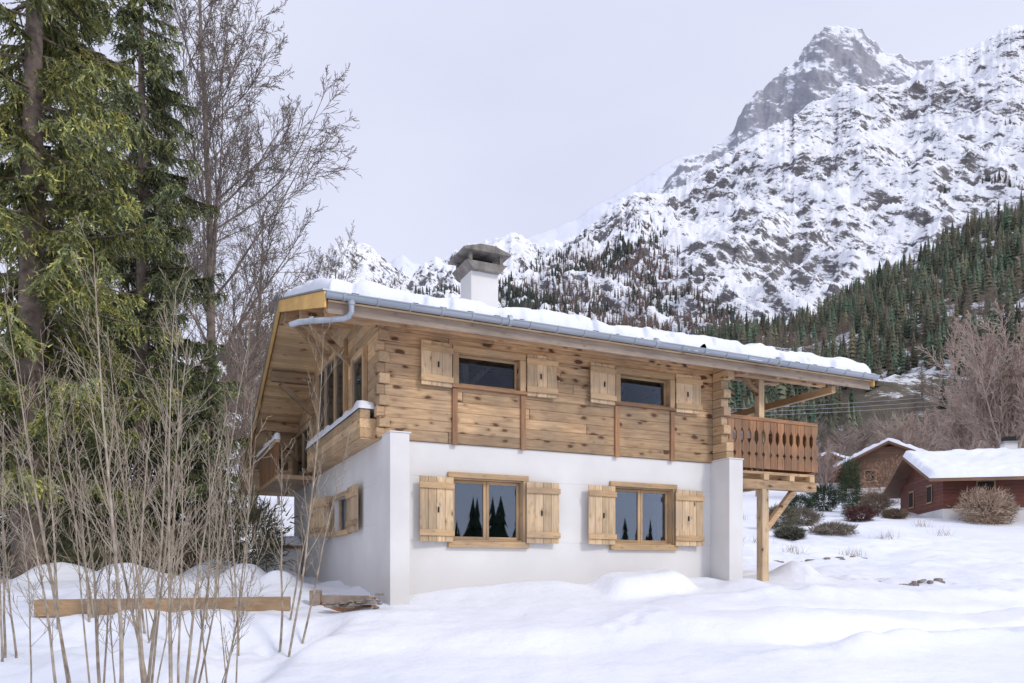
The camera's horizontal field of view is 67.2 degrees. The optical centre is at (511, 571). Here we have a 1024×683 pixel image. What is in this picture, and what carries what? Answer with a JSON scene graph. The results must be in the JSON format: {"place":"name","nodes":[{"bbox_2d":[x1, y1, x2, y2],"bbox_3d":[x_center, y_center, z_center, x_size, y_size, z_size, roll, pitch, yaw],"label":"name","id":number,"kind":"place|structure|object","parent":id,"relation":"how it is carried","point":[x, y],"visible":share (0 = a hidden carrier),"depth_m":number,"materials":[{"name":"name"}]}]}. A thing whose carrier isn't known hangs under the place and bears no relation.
{"place":"outdoors","nodes":[
{"label":"outdoors","id":0,"kind":"place"},
{"bbox_2d":[204,154,695,343],"bbox_3d":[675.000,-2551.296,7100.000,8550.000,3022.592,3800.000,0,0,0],"label":"glacier mountain","id":1,"kind":"structure","parent":0,"point":[653,181],"depth_m":7389.19,"materials":[{"name":"white snow"}]},
{"bbox_2d":[0,465,1023,682],"bbox_3d":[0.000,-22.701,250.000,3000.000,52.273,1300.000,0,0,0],"label":"snow ground","id":2,"kind":"structure","parent":0,"point":[820,619],"depth_m":11.76,"materials":[{"name":"white snow"}]},
{"bbox_2d":[0,150,12,511],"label":"spruce tree","id":3,"kind":"object","parent":2,"relation":"on","point":[3,289],"visible":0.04,"depth_m":24.28,"materials":[{"name":"green plant"}]},
{"bbox_2d":[0,410,21,661],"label":"young ash sapling","id":4,"kind":"object","parent":2,"relation":"on","point":[3,538],"visible":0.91,"depth_m":10.56,"materials":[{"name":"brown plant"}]},
{"bbox_2d":[0,337,70,682],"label":"young ash sapling","id":5,"kind":"object","parent":2,"relation":"on","point":[51,638],"visible":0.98,"depth_m":8.54,"materials":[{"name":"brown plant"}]},
{"bbox_2d":[0,520,87,577],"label":"undergrowth","id":6,"kind":"object","parent":2,"relation":"on","point":[57,543],"visible":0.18,"depth_m":18.40,"materials":[{"name":"green plant"}]},
{"bbox_2d":[28,312,98,629],"bbox_3d":[-7.046,-1.598,12.096,1.104,5.080,0.864,0,0,-23],"label":"young ash sapling","id":7,"kind":"object","parent":2,"relation":"on","point":[90,600],"visible":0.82,"depth_m":12.09,"materials":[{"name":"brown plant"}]},
{"bbox_2d":[0,254,158,682],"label":"young ash sapling","id":8,"kind":"object","parent":2,"relation":"on","point":[96,609],"visible":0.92,"depth_m":8.56,"materials":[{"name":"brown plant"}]},
{"bbox_2d":[0,0,188,578],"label":"spruce tree","id":9,"kind":"object","parent":2,"relation":"on","point":[47,44],"visible":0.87,"depth_m":16.18,"materials":[{"name":"green plant"}]},
{"bbox_2d":[0,0,197,557],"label":"spruce tree","id":10,"kind":"object","parent":2,"relation":"on","point":[100,40],"visible":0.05,"depth_m":24.50,"materials":[{"name":"green plant"}]},
{"bbox_2d":[49,537,161,570],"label":"undergrowth","id":11,"kind":"object","parent":2,"relation":"on","point":[73,557],"visible":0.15,"depth_m":17.47,"materials":[{"name":"green plant"}]},
{"bbox_2d":[67,354,146,568],"bbox_3d":[-10.550,-2.702,20.043,2.010,6.165,2.275,0,0,-13],"label":"spruce tree","id":12,"kind":"object","parent":2,"relation":"on","point":[96,459],"visible":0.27,"depth_m":19.88,"materials":[{"name":"green plant"}]},
{"bbox_2d":[53,301,214,682],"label":"young ash sapling","id":13,"kind":"object","parent":2,"relation":"on","point":[126,581],"visible":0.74,"depth_m":8.83,"materials":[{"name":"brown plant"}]},
{"bbox_2d":[6,0,262,566],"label":"spruce tree","id":14,"kind":"object","parent":2,"relation":"on","point":[154,178],"visible":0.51,"depth_m":22.77,"materials":[{"name":"green plant"}]},
{"bbox_2d":[54,212,221,682],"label":"young ash sapling","id":15,"kind":"object","parent":2,"relation":"on","point":[120,613],"visible":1,"depth_m":7.70,"materials":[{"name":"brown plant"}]},
{"bbox_2d":[97,541,203,572],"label":"undergrowth","id":16,"kind":"object","parent":2,"relation":"on","point":[186,563],"visible":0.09,"depth_m":18.63,"materials":[{"name":"green plant"}]},
{"bbox_2d":[87,266,216,642],"bbox_3d":[-5.299,-1.478,11.289,2.355,5.280,1.119,0,0,28],"label":"young ash sapling","id":17,"kind":"object","parent":2,"relation":"on","point":[133,549],"visible":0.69,"depth_m":11.36,"materials":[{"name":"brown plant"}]},
{"bbox_2d":[34,596,290,616],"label":"timber beam","id":18,"kind":"structure","parent":2,"relation":"on","point":[68,607],"depth_m":12.50,"materials":[{"name":"brown wood"}]},
{"bbox_2d":[91,55,241,480],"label":"bare ash tree","id":19,"kind":"object","parent":2,"relation":"on","point":[190,193],"visible":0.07,"depth_m":42.89,"materials":[{"name":"grey plant"}]},
{"bbox_2d":[100,364,238,682],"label":"young ash sapling","id":20,"kind":"object","parent":2,"relation":"on","point":[176,611],"visible":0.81,"depth_m":8.20,"materials":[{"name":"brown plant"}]},
{"bbox_2d":[127,521,238,575],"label":"undergrowth","id":21,"kind":"object","parent":2,"relation":"on","point":[184,549],"visible":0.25,"depth_m":17.49,"materials":[{"name":"green plant"}]},
{"bbox_2d":[172,387,221,499],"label":"bare deciduous tree","id":22,"kind":"object","parent":2,"relation":"on","point":[184,426],"visible":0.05,"depth_m":33.05,"materials":[{"name":"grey plant"}]},
{"bbox_2d":[172,339,243,561],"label":"spruce tree","id":23,"kind":"object","parent":2,"relation":"on","point":[209,413],"visible":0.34,"depth_m":23.35,"materials":[{"name":"green plant"}]},
{"bbox_2d":[149,117,272,502],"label":"bare ash tree","id":24,"kind":"object","parent":2,"relation":"on","point":[203,234],"visible":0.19,"depth_m":40.13,"materials":[{"name":"grey plant"}]},
{"bbox_2d":[183,443,239,682],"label":"young ash sapling","id":25,"kind":"object","parent":2,"relation":"on","point":[202,625],"visible":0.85,"depth_m":9.80,"materials":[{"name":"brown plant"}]},
{"bbox_2d":[197,341,257,510],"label":"bare deciduous tree","id":26,"kind":"object","parent":2,"relation":"on","point":[245,429],"visible":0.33,"depth_m":26.59,"materials":[{"name":"grey plant"}]},
{"bbox_2d":[198,313,260,621],"bbox_3d":[-4.404,-1.574,12.045,0.936,4.839,0.816,0,0,-17],"label":"young ash sapling","id":27,"kind":"object","parent":2,"relation":"on","point":[223,508],"visible":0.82,"depth_m":11.99,"materials":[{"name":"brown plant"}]},
{"bbox_2d":[100,0,359,527],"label":"bare ash tree","id":28,"kind":"object","parent":2,"relation":"on","point":[201,78],"visible":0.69,"depth_m":30.09,"materials":[{"name":"grey plant"}]},
{"bbox_2d":[199,283,271,542],"bbox_3d":[-10.248,-5.912,30.696,4.352,9.986,4.166,0,0,-8],"label":"bare deciduous tree","id":29,"kind":"object","parent":2,"relation":"on","point":[241,334],"visible":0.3,"depth_m":29.80,"materials":[{"name":"grey plant"}]},
{"bbox_2d":[206,292,269,554],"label":"bare deciduous tree","id":30,"kind":"object","parent":2,"relation":"on","point":[243,408],"visible":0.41,"depth_m":27.20,"materials":[{"name":"grey plant"}]},
{"bbox_2d":[176,483,303,572],"bbox_3d":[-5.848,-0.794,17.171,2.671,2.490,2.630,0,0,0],"label":"undergrowth","id":31,"kind":"object","parent":2,"relation":"on","point":[267,533],"visible":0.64,"depth_m":17.01,"materials":[{"name":"green plant"}]},
{"bbox_2d":[170,156,311,507],"bbox_3d":[-13.091,-10.891,36.714,6.126,17.640,6.508,0,0,31],"label":"bare ash tree","id":32,"kind":"object","parent":2,"relation":"on","point":[239,227],"visible":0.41,"depth_m":36.40,"materials":[{"name":"grey plant"}]},
{"bbox_2d":[218,321,266,500],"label":"bare deciduous tree","id":33,"kind":"object","parent":2,"relation":"on","point":[243,380],"visible":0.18,"depth_m":38.09,"materials":[{"name":"grey plant"}]},
{"bbox_2d":[213,416,277,682],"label":"young ash sapling","id":34,"kind":"object","parent":2,"relation":"on","point":[238,621],"visible":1,"depth_m":9.00,"materials":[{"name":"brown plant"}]},
{"bbox_2d":[228,345,280,504],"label":"bare deciduous tree","id":35,"kind":"object","parent":2,"relation":"on","point":[278,499],"visible":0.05,"depth_m":48.43,"materials":[{"name":"grey plant"}]},
{"bbox_2d":[209,312,341,656],"bbox_3d":[-3.377,-1.190,11.158,1.846,5.104,0.943,0,0,-12],"label":"young ash sapling","id":36,"kind":"object","parent":2,"relation":"on","point":[282,591],"visible":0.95,"depth_m":11.06,"materials":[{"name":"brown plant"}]},
{"bbox_2d":[267,244,342,311],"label":"bare ash tree","id":37,"kind":"object","parent":2,"relation":"on","point":[311,253],"visible":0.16,"depth_m":57.52,"materials":[{"name":"grey plant"}]},
{"bbox_2d":[289,423,366,642],"bbox_3d":[-2.908,-0.608,11.682,1.488,3.347,0.722,0,0,41],"label":"young ash sapling","id":38,"kind":"object","parent":2,"relation":"on","point":[317,573],"visible":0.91,"depth_m":11.54,"materials":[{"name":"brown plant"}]},
{"bbox_2d":[314,221,362,282],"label":"bare ash tree","id":39,"kind":"object","parent":2,"relation":"on","point":[352,263],"visible":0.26,"depth_m":45.95,"materials":[{"name":"grey plant"}]},
{"bbox_2d":[309,590,376,611],"bbox_3d":[-2.894,0.610,13.176,1.363,0.580,0.264,0,0,24],"label":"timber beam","id":40,"kind":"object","parent":2,"relation":"on","point":[319,598],"visible":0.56,"depth_m":13.17,"materials":[{"name":"brown wood"}]},
{"bbox_2d":[324,593,383,608],"bbox_3d":[-2.573,0.479,12.657,1.008,0.257,0.437,0,0,10],"label":"stone pile","id":41,"kind":"object","parent":2,"relation":"on","point":[349,604],"visible":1,"depth_m":12.56,"materials":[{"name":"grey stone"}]},
{"bbox_2d":[371,266,417,293],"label":"bare ash tree","id":42,"kind":"object","parent":2,"relation":"on","point":[394,280],"visible":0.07,"depth_m":62.60,"materials":[{"name":"grey plant"}]},
{"bbox_2d":[238,244,880,605],"bbox_3d":[-0.331,-2.810,20.534,12.810,8.420,13.200,0,0,-25],"label":"wooden chalet","id":43,"kind":"object","parent":2,"relation":"on","point":[509,445],"visible":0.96,"depth_m":15.23,"materials":[{"name":"white plaster"},{"name":"wood"},{"name":"snow"}]},
{"bbox_2d":[308,483,357,537],"bbox_3d":[-3.621,-1.220,16.236,0.460,0.920,3.604,0,0,-29],"label":"side window","id":44,"kind":"structure","parent":43,"relation":"in","point":[351,494],"depth_m":16.90,"materials":[{"name":"brown wood"}]},
{"bbox_2d":[342,499,345,529],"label":"window panes","id":45,"kind":"structure","parent":43,"relation":"in","point":[343,501],"depth_m":16.80,"materials":[{"name":"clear glass"}]},
{"bbox_2d":[447,345,677,550],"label":"window frames","id":46,"kind":"structure","parent":43,"relation":"in","point":[485,541],"depth_m":14.65,"materials":[{"name":"brown wood"}]},
{"bbox_2d":[733,429,770,496],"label":"bare lime tree","id":47,"kind":"object","parent":2,"relation":"on","point":[748,434],"visible":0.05,"depth_m":65.91,"materials":[{"name":"brown plant"}]},
{"bbox_2d":[756,503,807,528],"bbox_3d":[13.161,-2.669,37.982,2.466,1.598,2.468,0,0,0],"label":"dry bush","id":48,"kind":"object","parent":2,"relation":"on","point":[787,514],"visible":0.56,"depth_m":37.62,"materials":[{"name":"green plant"}]},
{"bbox_2d":[773,524,807,540],"bbox_3d":[12.271,-1.678,33.994,1.692,0.945,1.743,0,0,0],"label":"dry bush","id":49,"kind":"object","parent":2,"relation":"on","point":[794,531],"visible":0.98,"depth_m":33.68,"materials":[{"name":"green plant"}]},
{"bbox_2d":[788,492,816,510],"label":"evergreen bush","id":50,"kind":"object","parent":2,"relation":"on","point":[805,502],"visible":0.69,"depth_m":49.55,"materials":[{"name":"green plant"}]},
{"bbox_2d":[787,507,825,525],"bbox_3d":[15.120,-2.802,39.997,2.321,1.311,2.594,0,0,0],"label":"dry bush","id":51,"kind":"object","parent":2,"relation":"on","point":[811,516],"visible":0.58,"depth_m":39.51,"materials":[{"name":"brown plant"}]},
{"bbox_2d":[805,481,845,511],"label":"evergreen bush","id":52,"kind":"object","parent":2,"relation":"on","point":[831,503],"visible":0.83,"depth_m":51.56,"materials":[{"name":"green plant"}]},
{"bbox_2d":[809,438,846,500],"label":"bare lime tree","id":53,"kind":"object","parent":2,"relation":"on","point":[826,465],"visible":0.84,"depth_m":62.51,"materials":[{"name":"brown plant"}]},
{"bbox_2d":[807,451,848,490],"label":"neighbouring chalet","id":54,"kind":"object","parent":2,"relation":"on","point":[834,477],"visible":0.09,"depth_m":73.44,"materials":[{"name":"brown wood"}]},
{"bbox_2d":[807,520,857,535],"bbox_3d":[15.000,-1.952,35.939,2.460,0.971,2.816,0,0,0],"label":"dry bush","id":55,"kind":"object","parent":2,"relation":"on","point":[824,527],"visible":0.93,"depth_m":35.54,"materials":[{"name":"brown plant"}]},
{"bbox_2d":[836,455,863,516],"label":"columnar cypress","id":56,"kind":"object","parent":2,"relation":"on","point":[852,472],"visible":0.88,"depth_m":45.84,"materials":[{"name":"green plant"}]},
{"bbox_2d":[743,512,956,556],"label":"dry grass","id":57,"kind":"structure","parent":2,"relation":"on","point":[888,533],"depth_m":33.05,"materials":[{"name":"beige plant"}]},
{"bbox_2d":[774,556,944,585],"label":"stones","id":58,"kind":"object","parent":2,"relation":"on","point":[914,583],"visible":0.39,"depth_m":19.26,"materials":[{"name":"grey stone"}]},
{"bbox_2d":[841,504,881,521],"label":"dry bush","id":59,"kind":"object","parent":2,"relation":"on","point":[855,511],"visible":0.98,"depth_m":42.67,"materials":[{"name":"brown plant"}]},
{"bbox_2d":[858,490,892,506],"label":"dry bush","id":60,"kind":"object","parent":2,"relation":"on","point":[873,496],"visible":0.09,"depth_m":55.74,"materials":[{"name":"brown plant"}]},
{"bbox_2d":[849,454,902,503],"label":"dry bush","id":61,"kind":"object","parent":2,"relation":"on","point":[878,475],"visible":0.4,"depth_m":59.99,"materials":[{"name":"brown plant"}]},
{"bbox_2d":[733,404,1022,470],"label":"bare woodland","id":62,"kind":"object","parent":2,"relation":"on","point":[852,448],"visible":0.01,"depth_m":98.04,"materials":[{"name":"bark"},{"name":"wood"}]},
{"bbox_2d":[833,438,926,493],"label":"neighbouring chalet","id":63,"kind":"object","parent":2,"relation":"on","point":[887,448],"visible":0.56,"depth_m":67.28,"materials":[{"name":"brown wood"}]},
{"bbox_2d":[859,490,900,512],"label":"dry bush","id":64,"kind":"object","parent":2,"relation":"on","point":[879,500],"visible":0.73,"depth_m":49.60,"materials":[{"name":"brown plant"}]},
{"bbox_2d":[880,507,911,518],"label":"dry bush","id":65,"kind":"object","parent":2,"relation":"on","point":[893,513],"visible":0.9,"depth_m":43.67,"materials":[{"name":"brown plant"}]},
{"bbox_2d":[874,412,953,450],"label":"bare lime tree","id":66,"kind":"object","parent":2,"relation":"on","point":[910,438],"visible":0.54,"depth_m":77.74,"materials":[{"name":"brown plant"}]},
{"bbox_2d":[882,436,1023,521],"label":"neighbouring chalet","id":67,"kind":"object","parent":2,"relation":"on","point":[932,484],"visible":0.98,"depth_m":44.73,"materials":[{"name":"brown wood"}]},
{"bbox_2d":[917,379,1010,450],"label":"bare lime tree","id":68,"kind":"object","parent":2,"relation":"on","point":[959,435],"visible":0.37,"depth_m":88.03,"materials":[{"name":"brown plant"}]},
{"bbox_2d":[915,300,1023,448],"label":"bare lime tree","id":69,"kind":"object","parent":2,"relation":"on","point":[1003,396],"visible":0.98,"depth_m":55.46,"materials":[{"name":"brown plant"}]},
{"bbox_2d":[947,483,1016,524],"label":"dry bush","id":70,"kind":"object","parent":2,"relation":"on","point":[981,494],"visible":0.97,"depth_m":41.61,"materials":[{"name":"brown plant"}]},
{"bbox_2d":[958,307,1023,433],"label":"bare lime tree","id":71,"kind":"object","parent":2,"relation":"on","point":[1019,328],"visible":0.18,"depth_m":64.24,"materials":[{"name":"brown plant"}]},
{"bbox_2d":[977,489,1023,524],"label":"dry bush","id":72,"kind":"object","parent":2,"relation":"on","point":[1012,513],"visible":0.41,"depth_m":42.07,"materials":[{"name":"brown plant"}]},
{"bbox_2d":[0,0,1023,348],"label":"sky","id":73,"kind":"structure","parent":0,"point":[480,120],"materials":[{"name":"white"}]},
{"bbox_2d":[2,209,1023,461],"bbox_3d":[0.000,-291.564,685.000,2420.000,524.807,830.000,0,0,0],"label":"forested hillside","id":74,"kind":"structure","parent":0,"point":[888,393],"depth_m":417.73,"materials":[{"name":"plant"}]},
{"bbox_2d":[678,190,1023,449],"bbox_3d":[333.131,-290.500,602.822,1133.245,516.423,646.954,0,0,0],"label":"conifer forest","id":75,"kind":"object","parent":74,"relation":"on","point":[960,259],"visible":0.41,"depth_m":599.29,"materials":[{"name":"green plant"}]},
{"bbox_2d":[68,25,1023,413],"bbox_3d":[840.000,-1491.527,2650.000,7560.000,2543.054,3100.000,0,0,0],"label":"snowy mountain","id":76,"kind":"structure","parent":0,"point":[812,203],"depth_m":2493.72,"materials":[{"name":"white snow"}]},
{"bbox_2d":[172,117,1022,412],"bbox_3d":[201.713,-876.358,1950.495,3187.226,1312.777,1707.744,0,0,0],"label":"mountain forest","id":77,"kind":"object","parent":76,"relation":"on","point":[517,293],"visible":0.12,"depth_m":2090.82,"materials":[{"name":"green plant"}]},
{"bbox_2d":[652,25,954,193],"bbox_3d":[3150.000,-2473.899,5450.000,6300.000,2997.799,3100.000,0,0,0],"label":"mountain peak","id":78,"kind":"structure","parent":0,"point":[829,61],"depth_m":5421.99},
{"bbox_2d":[731,393,970,415],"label":"power line","id":79,"kind":"object","parent":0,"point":[859,406],"visible":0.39,"depth_m":60.66,"materials":[{"name":"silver metal"}]}
]}

